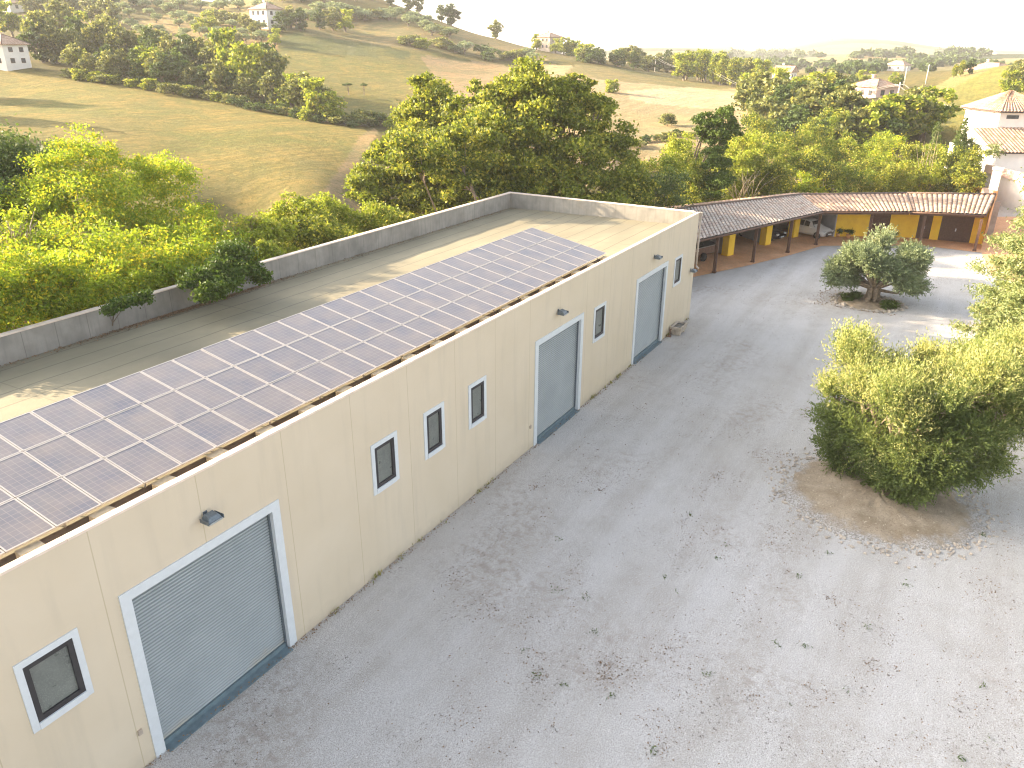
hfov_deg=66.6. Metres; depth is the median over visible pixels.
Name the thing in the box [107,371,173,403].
solar panel
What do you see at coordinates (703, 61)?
tree
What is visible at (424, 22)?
olive tree
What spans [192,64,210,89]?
tree
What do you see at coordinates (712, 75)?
tree
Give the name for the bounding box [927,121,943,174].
cypress
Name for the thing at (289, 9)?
tree
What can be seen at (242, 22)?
tree
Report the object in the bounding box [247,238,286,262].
shrub
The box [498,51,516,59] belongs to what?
bush
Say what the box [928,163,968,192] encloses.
shrub
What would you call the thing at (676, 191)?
shrub
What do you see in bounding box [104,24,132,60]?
tree
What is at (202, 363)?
solar panel
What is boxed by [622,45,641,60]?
tree
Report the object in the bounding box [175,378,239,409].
solar panel
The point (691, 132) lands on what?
bush
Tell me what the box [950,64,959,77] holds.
tree
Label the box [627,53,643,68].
tree
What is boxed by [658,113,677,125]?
tree
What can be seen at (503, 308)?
concrete block
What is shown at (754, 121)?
shrub
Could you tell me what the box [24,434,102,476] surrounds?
solar panel
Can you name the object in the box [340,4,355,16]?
olive tree
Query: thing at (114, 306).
vine
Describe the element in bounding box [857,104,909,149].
tree
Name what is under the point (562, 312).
wall lamp
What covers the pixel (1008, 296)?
cedar tree
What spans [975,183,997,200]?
garden wall
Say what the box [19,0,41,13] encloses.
tree
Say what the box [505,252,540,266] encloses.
solar panel
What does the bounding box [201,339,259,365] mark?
solar panel
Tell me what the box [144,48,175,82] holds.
tree
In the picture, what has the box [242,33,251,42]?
olive tree
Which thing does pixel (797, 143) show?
shrub
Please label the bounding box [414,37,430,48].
bush
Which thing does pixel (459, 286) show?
solar panel
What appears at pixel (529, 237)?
solar panel
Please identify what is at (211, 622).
roller door
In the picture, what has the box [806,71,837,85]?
tree
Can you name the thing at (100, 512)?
concrete block
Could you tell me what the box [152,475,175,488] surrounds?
concrete block
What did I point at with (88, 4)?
tree
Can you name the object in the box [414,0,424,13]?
tree
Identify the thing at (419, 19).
olive tree
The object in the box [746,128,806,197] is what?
shrub
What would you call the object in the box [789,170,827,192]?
shrub
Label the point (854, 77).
tree
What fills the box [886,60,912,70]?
house
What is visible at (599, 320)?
window
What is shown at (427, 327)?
solar panel
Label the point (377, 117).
bush
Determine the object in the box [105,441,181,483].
solar panel
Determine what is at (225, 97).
bush
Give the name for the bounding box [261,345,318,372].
solar panel
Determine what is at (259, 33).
olive tree
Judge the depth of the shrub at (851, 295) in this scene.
52.49 m
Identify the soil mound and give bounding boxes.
[781,455,991,550]
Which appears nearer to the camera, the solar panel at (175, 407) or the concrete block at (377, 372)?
the solar panel at (175, 407)
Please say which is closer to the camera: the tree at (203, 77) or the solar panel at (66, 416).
the solar panel at (66, 416)
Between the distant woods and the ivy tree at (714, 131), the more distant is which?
the distant woods
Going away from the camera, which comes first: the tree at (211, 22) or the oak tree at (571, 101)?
the oak tree at (571, 101)
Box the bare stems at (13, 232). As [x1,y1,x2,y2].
[0,207,39,250]
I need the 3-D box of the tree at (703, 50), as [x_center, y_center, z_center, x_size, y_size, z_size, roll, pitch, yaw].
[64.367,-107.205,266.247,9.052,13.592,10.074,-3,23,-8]
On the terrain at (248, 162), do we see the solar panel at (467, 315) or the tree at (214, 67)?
the tree at (214, 67)
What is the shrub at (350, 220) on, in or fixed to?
on the terrain at (248, 162)
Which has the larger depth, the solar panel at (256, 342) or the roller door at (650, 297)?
the roller door at (650, 297)
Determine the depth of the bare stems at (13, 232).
32.32 m
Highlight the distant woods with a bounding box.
[723,44,1014,73]
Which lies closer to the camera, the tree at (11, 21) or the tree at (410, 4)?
the tree at (11, 21)
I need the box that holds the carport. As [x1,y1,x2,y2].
[664,192,1000,272]
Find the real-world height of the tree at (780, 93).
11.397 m
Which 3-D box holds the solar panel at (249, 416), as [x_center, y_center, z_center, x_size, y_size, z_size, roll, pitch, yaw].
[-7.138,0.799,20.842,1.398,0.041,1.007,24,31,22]
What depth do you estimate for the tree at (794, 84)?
125.60 m
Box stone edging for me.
[758,446,1008,568]
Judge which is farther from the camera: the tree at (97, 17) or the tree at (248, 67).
the tree at (97, 17)
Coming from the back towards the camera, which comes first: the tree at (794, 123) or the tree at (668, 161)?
the tree at (794, 123)
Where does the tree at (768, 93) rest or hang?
on the terrain at (248, 162)
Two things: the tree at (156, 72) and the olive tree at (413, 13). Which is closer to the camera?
the tree at (156, 72)
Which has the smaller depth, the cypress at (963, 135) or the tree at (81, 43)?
the cypress at (963, 135)
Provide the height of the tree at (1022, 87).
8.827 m
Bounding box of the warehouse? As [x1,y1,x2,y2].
[0,192,702,767]
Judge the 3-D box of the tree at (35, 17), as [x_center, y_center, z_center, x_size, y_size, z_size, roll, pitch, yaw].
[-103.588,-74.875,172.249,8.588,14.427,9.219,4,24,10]
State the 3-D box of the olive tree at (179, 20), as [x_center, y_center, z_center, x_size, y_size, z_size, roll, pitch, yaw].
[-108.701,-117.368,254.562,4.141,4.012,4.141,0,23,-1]
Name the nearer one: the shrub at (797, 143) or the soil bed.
the soil bed
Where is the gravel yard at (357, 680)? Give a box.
[145,206,1023,767]
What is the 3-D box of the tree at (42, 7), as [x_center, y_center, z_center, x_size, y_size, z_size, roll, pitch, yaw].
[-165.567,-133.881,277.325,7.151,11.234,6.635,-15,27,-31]
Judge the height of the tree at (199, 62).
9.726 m
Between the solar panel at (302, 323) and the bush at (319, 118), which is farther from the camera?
the bush at (319, 118)
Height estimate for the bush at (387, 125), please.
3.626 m
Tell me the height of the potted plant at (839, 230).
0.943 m
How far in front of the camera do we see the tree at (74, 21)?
174.44 m
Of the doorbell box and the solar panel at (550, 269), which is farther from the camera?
the solar panel at (550, 269)
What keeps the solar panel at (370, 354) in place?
on the mounting rack
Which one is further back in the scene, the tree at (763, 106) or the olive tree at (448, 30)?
the olive tree at (448, 30)
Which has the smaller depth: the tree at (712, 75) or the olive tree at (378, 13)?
the tree at (712, 75)
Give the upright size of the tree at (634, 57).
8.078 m
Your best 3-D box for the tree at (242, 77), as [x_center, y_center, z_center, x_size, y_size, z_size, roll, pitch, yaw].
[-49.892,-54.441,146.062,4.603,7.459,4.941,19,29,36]
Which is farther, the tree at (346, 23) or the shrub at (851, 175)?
the tree at (346, 23)
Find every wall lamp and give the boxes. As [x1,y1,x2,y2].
[199,510,223,525]
[557,309,568,315]
[654,254,662,259]
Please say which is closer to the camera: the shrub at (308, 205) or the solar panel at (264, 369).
the solar panel at (264, 369)
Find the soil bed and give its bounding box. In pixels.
[837,294,900,309]
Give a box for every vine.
[98,288,155,325]
[175,237,273,304]
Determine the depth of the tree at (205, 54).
158.51 m
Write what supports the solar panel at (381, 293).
on the mounting rack
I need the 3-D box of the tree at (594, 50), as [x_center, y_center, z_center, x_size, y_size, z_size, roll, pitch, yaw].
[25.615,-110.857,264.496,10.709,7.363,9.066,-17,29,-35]
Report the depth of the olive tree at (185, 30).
238.52 m
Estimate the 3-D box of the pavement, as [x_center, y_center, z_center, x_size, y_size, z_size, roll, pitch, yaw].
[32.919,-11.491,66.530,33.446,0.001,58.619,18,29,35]
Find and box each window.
[12,627,93,733]
[370,430,399,495]
[423,401,445,459]
[468,375,486,429]
[592,301,606,342]
[673,254,682,286]
[1006,115,1018,118]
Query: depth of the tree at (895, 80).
204.13 m
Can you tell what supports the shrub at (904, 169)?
on the terrain at (248, 162)
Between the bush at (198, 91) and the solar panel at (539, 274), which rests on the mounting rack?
the solar panel at (539, 274)
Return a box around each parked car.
[739,225,785,240]
[788,217,833,238]
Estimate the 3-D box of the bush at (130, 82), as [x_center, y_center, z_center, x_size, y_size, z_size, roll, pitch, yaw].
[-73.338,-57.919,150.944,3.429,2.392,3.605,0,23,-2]
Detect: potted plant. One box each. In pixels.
[836,228,844,236]
[845,228,855,237]
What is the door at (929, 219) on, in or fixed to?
in the carport
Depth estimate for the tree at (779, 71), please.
172.51 m
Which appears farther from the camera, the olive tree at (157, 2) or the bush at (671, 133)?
the olive tree at (157, 2)
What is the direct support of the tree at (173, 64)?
on the terrain at (248, 162)
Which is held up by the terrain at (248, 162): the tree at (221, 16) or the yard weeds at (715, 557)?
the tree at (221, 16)
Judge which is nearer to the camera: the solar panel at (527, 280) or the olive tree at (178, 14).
the solar panel at (527, 280)
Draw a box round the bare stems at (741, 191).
[724,169,776,198]
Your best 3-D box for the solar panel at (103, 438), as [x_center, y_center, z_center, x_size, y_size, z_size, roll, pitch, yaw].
[-9.896,1.313,18.938,1.398,0.040,1.007,24,31,23]
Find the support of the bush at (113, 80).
on the terrain at (248, 162)
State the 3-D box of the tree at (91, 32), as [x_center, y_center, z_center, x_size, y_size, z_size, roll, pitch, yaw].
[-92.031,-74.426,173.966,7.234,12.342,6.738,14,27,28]
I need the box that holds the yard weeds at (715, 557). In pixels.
[520,511,997,766]
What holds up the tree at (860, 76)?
on the terrain at (248, 162)
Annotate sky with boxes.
[203,0,1023,46]
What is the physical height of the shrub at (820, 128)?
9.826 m
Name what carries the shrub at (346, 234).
on the terrain at (248, 162)
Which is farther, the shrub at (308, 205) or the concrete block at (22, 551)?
the shrub at (308, 205)
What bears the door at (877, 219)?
in the carport
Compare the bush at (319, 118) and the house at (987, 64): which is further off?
the house at (987, 64)
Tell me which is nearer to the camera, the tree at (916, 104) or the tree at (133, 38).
the tree at (916, 104)
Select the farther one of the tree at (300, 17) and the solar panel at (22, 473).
the tree at (300, 17)
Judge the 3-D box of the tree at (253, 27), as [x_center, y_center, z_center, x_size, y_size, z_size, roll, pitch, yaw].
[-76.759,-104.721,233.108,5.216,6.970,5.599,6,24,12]
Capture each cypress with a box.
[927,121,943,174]
[948,117,970,167]
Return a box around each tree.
[0,0,24,36]
[0,113,82,247]
[0,121,254,332]
[15,21,59,62]
[18,9,58,61]
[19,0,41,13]
[25,0,82,36]
[29,23,72,63]
[38,0,46,10]
[41,0,63,15]
[58,28,87,50]
[58,42,83,68]
[60,15,92,55]
[61,0,82,14]
[69,10,89,45]
[73,48,93,70]
[75,51,96,76]
[78,0,95,22]
[80,21,109,54]
[86,0,107,19]
[88,14,125,48]
[89,13,117,27]
[90,43,113,72]
[92,22,117,52]
[95,0,121,24]
[95,49,121,73]
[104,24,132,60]
[111,48,131,81]
[115,1,129,9]
[121,18,138,29]
[122,8,135,17]
[124,29,143,57]
[125,48,146,82]
[128,0,145,5]
[129,45,157,77]
[131,23,143,30]
[132,23,166,45]
[135,0,151,8]
[136,25,161,55]
[139,51,159,78]
[142,8,156,15]
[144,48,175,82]
[148,52,175,83]
[150,13,162,22]
[152,0,163,8]
[153,24,165,29]
[154,33,179,51]
[159,2,178,13]
[161,52,187,83]
[164,34,199,65]
[166,10,183,19]
[169,0,188,8]
[170,18,183,26]
[173,60,199,84]
[177,27,191,32]
[178,62,203,86]
[181,13,197,22]
[189,36,206,63]
[191,0,207,9]
[191,17,205,34]
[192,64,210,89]
[196,47,213,66]
[197,26,210,33]
[197,36,234,71]
[200,11,218,27]
[202,58,228,95]
[204,8,240,26]
[207,26,250,70]
[208,0,227,9]
[209,38,243,63]
[214,0,230,8]
[216,67,229,93]
[220,68,241,95]
[223,41,270,89]
[225,18,238,29]
[228,29,244,40]
[231,0,245,10]
[232,72,254,102]
[236,13,253,27]
[236,27,250,33]
[237,76,259,102]
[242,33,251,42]
[245,55,282,88]
[246,21,262,39]
[247,49,267,62]
[250,0,261,4]
[250,75,268,103]
[252,29,269,41]
[255,47,290,83]
[256,21,267,29]
[256,69,285,104]
[260,42,286,69]
[267,27,280,44]
[271,11,292,31]
[273,72,300,107]
[279,71,332,108]
[281,5,297,27]
[288,7,307,30]
[298,77,334,113]
[302,8,316,19]
[308,1,328,9]
[309,7,326,29]
[315,90,347,118]
[321,7,342,30]
[325,1,347,13]
[328,5,345,13]
[336,8,353,31]
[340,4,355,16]
[340,118,479,216]
[342,83,351,94]
[348,6,362,18]
[355,9,375,21]
[358,13,372,19]
[364,8,386,18]
[377,107,559,211]
[381,12,396,20]
[387,6,404,19]
[389,70,465,136]
[401,13,418,25]
[402,0,415,10]
[405,11,420,16]
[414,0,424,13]
[415,16,423,26]
[416,19,433,27]
[421,14,434,20]
[423,23,441,35]
[435,4,446,21]
[436,54,662,205]
[437,26,458,35]
[441,3,461,25]
[441,27,457,37]
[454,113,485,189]
[486,19,503,39]
[530,33,542,50]
[548,38,560,53]
[557,37,571,54]
[561,40,580,55]
[574,43,594,56]
[575,46,599,60]
[576,48,590,61]
[582,51,600,63]
[588,52,607,63]
[594,48,605,63]
[604,79,619,92]
[608,49,626,66]
[613,48,630,65]
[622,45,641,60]
[626,51,639,68]
[627,47,646,66]
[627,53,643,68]
[639,55,658,71]
[651,58,667,70]
[655,52,665,70]
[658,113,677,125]
[660,56,674,71]
[662,49,672,68]
[669,52,679,71]
[671,52,696,80]
[683,50,695,79]
[689,104,744,199]
[693,50,711,79]
[693,55,706,79]
[695,48,712,79]
[696,49,709,81]
[706,53,728,83]
[707,54,719,83]
[712,58,727,85]
[717,50,729,58]
[725,56,744,86]
[731,68,786,116]
[735,75,753,110]
[738,71,766,102]
[739,56,754,76]
[739,89,768,132]
[745,95,787,138]
[748,59,772,73]
[750,83,783,117]
[757,110,788,148]
[765,85,794,113]
[768,103,812,148]
[769,66,790,85]
[775,108,814,148]
[777,74,791,85]
[778,85,806,106]
[780,81,830,121]
[782,80,807,97]
[790,76,809,83]
[793,82,829,119]
[798,117,839,142]
[799,77,822,98]
[801,316,1023,510]
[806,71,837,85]
[806,82,833,121]
[812,82,870,116]
[812,113,837,142]
[817,79,858,118]
[819,223,936,302]
[820,68,854,83]
[830,116,858,156]
[834,104,882,151]
[849,73,858,81]
[855,69,870,80]
[855,99,907,150]
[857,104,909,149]
[868,70,876,78]
[877,92,926,136]
[888,72,902,83]
[894,85,939,141]
[898,74,904,85]
[916,86,963,140]
[918,96,949,141]
[941,167,1023,341]
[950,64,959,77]
[957,60,966,76]
[965,58,977,73]
[998,69,1022,92]
[1006,59,1023,82]
[1007,63,1023,91]
[1019,78,1023,91]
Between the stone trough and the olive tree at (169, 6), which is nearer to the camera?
the stone trough
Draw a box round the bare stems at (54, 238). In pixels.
[0,224,113,259]
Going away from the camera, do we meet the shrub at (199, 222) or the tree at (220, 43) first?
the shrub at (199, 222)
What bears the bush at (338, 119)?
on the terrain at (248, 162)
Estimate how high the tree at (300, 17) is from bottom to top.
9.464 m
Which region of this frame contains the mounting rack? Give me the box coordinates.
[63,258,597,527]
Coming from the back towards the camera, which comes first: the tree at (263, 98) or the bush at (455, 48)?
the bush at (455, 48)
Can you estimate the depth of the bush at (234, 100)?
140.31 m
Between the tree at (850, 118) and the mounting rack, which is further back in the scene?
the tree at (850, 118)
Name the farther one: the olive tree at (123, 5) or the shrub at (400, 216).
the olive tree at (123, 5)
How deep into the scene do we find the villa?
90.42 m
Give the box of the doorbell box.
[137,728,142,735]
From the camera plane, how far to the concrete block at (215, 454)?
19.17 m
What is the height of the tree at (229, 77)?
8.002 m
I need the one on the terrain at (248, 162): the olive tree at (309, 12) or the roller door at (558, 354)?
the olive tree at (309, 12)
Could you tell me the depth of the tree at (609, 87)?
188.55 m
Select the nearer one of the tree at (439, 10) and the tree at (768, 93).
the tree at (768, 93)
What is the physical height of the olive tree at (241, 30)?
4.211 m
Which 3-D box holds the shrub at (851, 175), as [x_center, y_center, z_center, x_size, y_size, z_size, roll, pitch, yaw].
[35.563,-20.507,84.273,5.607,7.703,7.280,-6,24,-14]
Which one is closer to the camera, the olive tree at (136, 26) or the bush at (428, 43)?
the olive tree at (136, 26)
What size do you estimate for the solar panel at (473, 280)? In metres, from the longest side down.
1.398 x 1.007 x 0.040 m
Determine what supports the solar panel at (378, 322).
on the mounting rack
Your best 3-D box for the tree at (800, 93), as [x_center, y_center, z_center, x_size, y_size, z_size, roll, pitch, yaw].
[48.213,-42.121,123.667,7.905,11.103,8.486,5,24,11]
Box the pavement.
[693,216,1023,279]
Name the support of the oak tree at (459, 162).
on the terrain at (248, 162)
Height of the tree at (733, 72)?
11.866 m
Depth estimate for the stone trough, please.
46.22 m
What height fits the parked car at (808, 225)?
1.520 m
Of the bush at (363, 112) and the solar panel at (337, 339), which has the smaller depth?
the solar panel at (337, 339)
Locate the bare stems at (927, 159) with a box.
[916,128,938,191]
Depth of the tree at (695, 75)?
257.98 m
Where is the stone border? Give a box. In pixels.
[830,291,908,312]
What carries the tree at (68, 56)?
on the terrain at (248, 162)
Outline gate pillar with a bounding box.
[989,167,1003,190]
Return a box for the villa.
[947,90,1023,211]
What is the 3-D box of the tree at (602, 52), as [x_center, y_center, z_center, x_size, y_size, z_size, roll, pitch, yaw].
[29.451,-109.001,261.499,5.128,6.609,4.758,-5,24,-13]
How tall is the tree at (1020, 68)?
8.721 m
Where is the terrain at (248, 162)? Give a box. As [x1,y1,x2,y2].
[0,0,1023,329]
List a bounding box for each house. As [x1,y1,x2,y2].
[0,33,31,70]
[3,0,23,12]
[247,0,282,28]
[536,30,562,53]
[772,63,798,79]
[852,74,902,97]
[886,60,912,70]
[960,59,1006,72]
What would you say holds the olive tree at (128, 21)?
on the terrain at (248, 162)
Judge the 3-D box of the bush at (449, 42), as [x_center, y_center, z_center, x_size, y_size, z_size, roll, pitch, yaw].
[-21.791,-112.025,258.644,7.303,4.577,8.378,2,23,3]
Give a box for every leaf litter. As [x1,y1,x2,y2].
[0,210,500,365]
[256,277,1023,767]
[811,288,896,315]
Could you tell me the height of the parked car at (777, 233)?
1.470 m
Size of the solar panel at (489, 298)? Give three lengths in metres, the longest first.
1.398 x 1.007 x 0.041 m
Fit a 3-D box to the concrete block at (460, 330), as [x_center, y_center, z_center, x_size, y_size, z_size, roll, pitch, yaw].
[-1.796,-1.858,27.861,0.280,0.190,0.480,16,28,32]
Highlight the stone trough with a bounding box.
[670,321,687,335]
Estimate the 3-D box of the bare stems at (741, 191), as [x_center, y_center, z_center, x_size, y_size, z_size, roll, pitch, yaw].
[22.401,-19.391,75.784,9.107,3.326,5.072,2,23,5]
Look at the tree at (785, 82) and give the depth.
170.83 m
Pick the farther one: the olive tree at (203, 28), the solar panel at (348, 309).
the olive tree at (203, 28)
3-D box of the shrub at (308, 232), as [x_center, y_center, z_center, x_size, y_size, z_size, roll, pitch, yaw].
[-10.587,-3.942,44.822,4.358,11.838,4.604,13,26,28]
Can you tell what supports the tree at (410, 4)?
on the terrain at (248, 162)
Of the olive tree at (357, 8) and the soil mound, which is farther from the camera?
the olive tree at (357, 8)
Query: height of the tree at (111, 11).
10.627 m
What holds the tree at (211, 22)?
on the terrain at (248, 162)
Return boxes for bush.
[59,68,78,76]
[68,68,91,80]
[84,70,105,81]
[91,72,124,82]
[103,74,122,83]
[122,78,140,86]
[135,75,158,84]
[137,78,159,89]
[153,82,181,94]
[177,84,196,95]
[181,86,208,97]
[201,89,215,98]
[209,91,223,101]
[219,93,244,104]
[226,95,249,106]
[243,101,260,108]
[251,103,265,110]
[261,102,289,113]
[275,106,292,114]
[288,106,302,118]
[295,109,314,120]
[311,112,333,122]
[327,113,357,124]
[345,119,363,127]
[353,109,382,123]
[353,113,376,125]
[366,114,384,126]
[368,112,387,123]
[382,116,401,130]
[399,34,420,45]
[411,37,427,47]
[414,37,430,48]
[429,36,449,46]
[435,39,456,47]
[447,44,463,53]
[457,40,473,53]
[472,43,489,51]
[480,48,501,60]
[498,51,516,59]
[504,49,528,59]
[519,47,535,56]
[525,52,539,60]
[632,138,647,146]
[642,134,655,142]
[653,133,670,141]
[661,131,677,135]
[677,131,697,136]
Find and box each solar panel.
[0,412,64,451]
[0,437,21,459]
[0,451,60,498]
[0,488,13,504]
[0,498,55,552]
[16,477,101,527]
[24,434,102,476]
[31,397,103,434]
[62,458,143,504]
[67,419,141,458]
[70,384,139,418]
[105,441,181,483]
[106,404,176,440]
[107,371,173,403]
[140,360,204,389]
[142,390,209,424]
[143,425,216,464]
[172,349,232,377]
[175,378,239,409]
[179,410,248,447]
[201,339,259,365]
[206,366,267,396]
[211,397,277,431]
[229,330,283,354]
[234,355,294,383]
[242,384,304,416]
[254,321,307,344]
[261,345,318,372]
[270,373,330,402]
[278,313,328,335]
[286,336,341,361]
[296,362,353,390]
[300,305,350,326]
[310,327,362,351]
[320,352,375,378]
[321,298,368,318]
[331,319,382,341]
[341,291,387,310]
[343,342,396,367]
[352,311,401,332]
[360,284,404,303]
[364,333,415,357]
[372,304,418,323]
[377,278,420,296]
[385,325,433,347]
[389,297,434,316]
[394,273,436,289]
[402,317,450,338]
[406,290,450,308]
[410,267,451,283]
[420,309,466,330]
[423,284,466,301]
[425,262,464,277]
[437,302,482,322]
[438,278,479,294]
[439,257,478,271]
[453,252,490,266]
[453,272,493,288]
[453,296,496,314]
[467,248,502,261]
[467,267,506,282]
[467,289,509,307]
[478,243,514,256]
[480,262,517,276]
[482,283,522,300]
[491,239,525,251]
[493,257,529,271]
[496,277,535,294]
[502,235,536,247]
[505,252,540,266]
[508,272,546,287]
[513,231,546,242]
[516,248,551,261]
[520,267,557,282]
[523,227,555,238]
[527,244,561,256]
[532,262,568,277]
[537,240,571,252]
[543,257,578,271]
[547,236,580,247]
[554,253,587,266]
[563,248,597,262]
[573,244,605,257]
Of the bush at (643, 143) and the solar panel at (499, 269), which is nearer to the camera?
the solar panel at (499, 269)
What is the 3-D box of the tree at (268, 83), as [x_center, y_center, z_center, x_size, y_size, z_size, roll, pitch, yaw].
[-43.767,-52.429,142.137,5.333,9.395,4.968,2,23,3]
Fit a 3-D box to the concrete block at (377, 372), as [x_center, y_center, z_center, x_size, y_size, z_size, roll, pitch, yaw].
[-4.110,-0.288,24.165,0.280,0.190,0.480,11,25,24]
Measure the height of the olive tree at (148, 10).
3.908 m
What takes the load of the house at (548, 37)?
on the terrain at (248, 162)
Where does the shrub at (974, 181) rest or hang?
on the terrain at (248, 162)
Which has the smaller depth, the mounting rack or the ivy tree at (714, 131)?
the mounting rack
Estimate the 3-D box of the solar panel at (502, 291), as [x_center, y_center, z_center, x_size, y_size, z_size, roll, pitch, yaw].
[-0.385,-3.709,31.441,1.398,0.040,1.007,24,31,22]
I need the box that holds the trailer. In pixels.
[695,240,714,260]
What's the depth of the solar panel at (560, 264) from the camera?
35.49 m
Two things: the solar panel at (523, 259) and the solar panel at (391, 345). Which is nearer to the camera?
the solar panel at (391, 345)
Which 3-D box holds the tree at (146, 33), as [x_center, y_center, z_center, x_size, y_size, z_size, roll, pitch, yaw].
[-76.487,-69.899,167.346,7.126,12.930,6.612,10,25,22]
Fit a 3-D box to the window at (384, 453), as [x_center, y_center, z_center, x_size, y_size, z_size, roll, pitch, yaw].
[-3.945,2.431,24.106,0.150,1.720,1.250,13,26,28]
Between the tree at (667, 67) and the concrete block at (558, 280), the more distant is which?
the tree at (667, 67)
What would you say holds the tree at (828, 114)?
on the terrain at (248, 162)
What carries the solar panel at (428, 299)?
on the mounting rack
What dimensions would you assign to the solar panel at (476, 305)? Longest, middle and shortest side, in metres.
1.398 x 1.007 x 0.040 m
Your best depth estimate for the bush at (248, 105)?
138.75 m
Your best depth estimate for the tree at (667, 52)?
336.20 m
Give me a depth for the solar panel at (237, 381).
22.17 m
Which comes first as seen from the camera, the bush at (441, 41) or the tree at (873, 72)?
the tree at (873, 72)
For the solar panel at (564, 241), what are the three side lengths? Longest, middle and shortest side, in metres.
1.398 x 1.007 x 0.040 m
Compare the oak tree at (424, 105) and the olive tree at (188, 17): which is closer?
the oak tree at (424, 105)
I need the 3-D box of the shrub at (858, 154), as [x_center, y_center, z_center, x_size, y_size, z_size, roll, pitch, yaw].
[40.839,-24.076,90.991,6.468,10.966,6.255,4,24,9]
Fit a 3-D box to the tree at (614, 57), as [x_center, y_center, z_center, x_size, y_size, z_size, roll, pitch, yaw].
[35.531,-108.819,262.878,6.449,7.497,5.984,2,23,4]
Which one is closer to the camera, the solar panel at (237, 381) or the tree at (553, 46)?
the solar panel at (237, 381)
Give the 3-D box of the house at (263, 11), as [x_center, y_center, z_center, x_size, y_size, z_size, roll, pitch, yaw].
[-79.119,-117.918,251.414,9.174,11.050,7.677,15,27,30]
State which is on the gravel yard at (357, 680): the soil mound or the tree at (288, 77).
the soil mound
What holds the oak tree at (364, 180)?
on the terrain at (248, 162)
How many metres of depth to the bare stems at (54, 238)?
32.91 m
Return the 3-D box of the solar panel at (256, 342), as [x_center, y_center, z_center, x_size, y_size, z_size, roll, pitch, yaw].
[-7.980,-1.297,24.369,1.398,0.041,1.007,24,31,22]
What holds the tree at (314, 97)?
on the terrain at (248, 162)
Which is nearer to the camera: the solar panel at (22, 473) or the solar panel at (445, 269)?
the solar panel at (22, 473)
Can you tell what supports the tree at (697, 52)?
on the terrain at (248, 162)
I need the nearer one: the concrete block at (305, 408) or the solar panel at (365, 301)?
the concrete block at (305, 408)
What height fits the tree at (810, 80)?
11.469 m
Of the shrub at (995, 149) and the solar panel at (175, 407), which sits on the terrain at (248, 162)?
the shrub at (995, 149)
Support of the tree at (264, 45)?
on the terrain at (248, 162)
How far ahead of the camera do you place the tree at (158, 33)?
171.02 m
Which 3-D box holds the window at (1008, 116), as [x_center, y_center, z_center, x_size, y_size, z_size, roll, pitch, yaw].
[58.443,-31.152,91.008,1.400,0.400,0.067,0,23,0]
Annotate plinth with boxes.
[0,258,599,566]
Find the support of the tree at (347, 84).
on the terrain at (248, 162)
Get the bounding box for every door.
[118,499,296,757]
[533,312,583,445]
[631,261,668,364]
[871,215,890,234]
[915,215,933,238]
[937,216,974,242]
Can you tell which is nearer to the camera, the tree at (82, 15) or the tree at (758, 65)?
the tree at (82, 15)
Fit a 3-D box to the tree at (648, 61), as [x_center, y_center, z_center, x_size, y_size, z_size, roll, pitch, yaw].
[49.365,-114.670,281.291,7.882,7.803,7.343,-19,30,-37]
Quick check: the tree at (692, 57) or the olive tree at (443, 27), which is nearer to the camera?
the tree at (692, 57)
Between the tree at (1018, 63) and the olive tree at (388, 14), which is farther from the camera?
the olive tree at (388, 14)
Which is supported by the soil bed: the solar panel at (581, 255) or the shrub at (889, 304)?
the shrub at (889, 304)
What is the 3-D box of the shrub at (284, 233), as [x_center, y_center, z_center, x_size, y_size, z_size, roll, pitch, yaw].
[-12.710,-2.998,41.954,3.701,12.584,3.271,-20,30,-38]
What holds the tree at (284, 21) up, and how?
on the terrain at (248, 162)
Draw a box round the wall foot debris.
[145,318,689,766]
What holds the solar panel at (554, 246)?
on the mounting rack
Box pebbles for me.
[769,449,1014,567]
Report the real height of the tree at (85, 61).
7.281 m
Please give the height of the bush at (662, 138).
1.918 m
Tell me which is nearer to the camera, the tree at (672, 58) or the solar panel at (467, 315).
the solar panel at (467, 315)
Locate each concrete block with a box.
[15,540,44,558]
[89,505,115,520]
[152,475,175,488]
[206,448,227,461]
[255,425,273,436]
[298,404,315,414]
[335,385,352,395]
[371,369,385,377]
[401,353,415,362]
[430,340,442,347]
[455,327,467,334]
[479,316,489,322]
[499,305,511,311]
[555,278,563,283]
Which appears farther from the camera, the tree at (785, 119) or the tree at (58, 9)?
the tree at (58, 9)
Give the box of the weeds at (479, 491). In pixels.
[330,318,687,615]
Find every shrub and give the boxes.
[171,205,235,256]
[216,215,280,251]
[229,214,299,254]
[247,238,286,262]
[251,189,330,249]
[282,212,353,249]
[298,191,368,245]
[303,223,362,246]
[335,197,401,234]
[344,204,411,232]
[394,212,422,223]
[597,181,663,207]
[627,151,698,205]
[645,165,695,208]
[654,167,689,206]
[659,131,708,198]
[669,155,714,205]
[678,157,724,204]
[709,129,770,196]
[721,148,770,200]
[727,111,783,197]
[738,148,794,197]
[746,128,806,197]
[761,163,806,195]
[777,129,809,184]
[784,143,830,186]
[785,116,833,175]
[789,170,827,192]
[791,124,858,191]
[795,146,842,192]
[817,105,866,155]
[826,157,882,192]
[836,129,896,186]
[839,290,865,300]
[855,158,901,191]
[863,128,908,181]
[879,299,900,309]
[881,159,918,191]
[891,140,931,188]
[893,118,922,143]
[893,158,947,191]
[899,140,959,191]
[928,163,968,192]
[936,145,989,191]
[945,165,988,192]
[946,135,1006,168]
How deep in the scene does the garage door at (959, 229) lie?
69.02 m

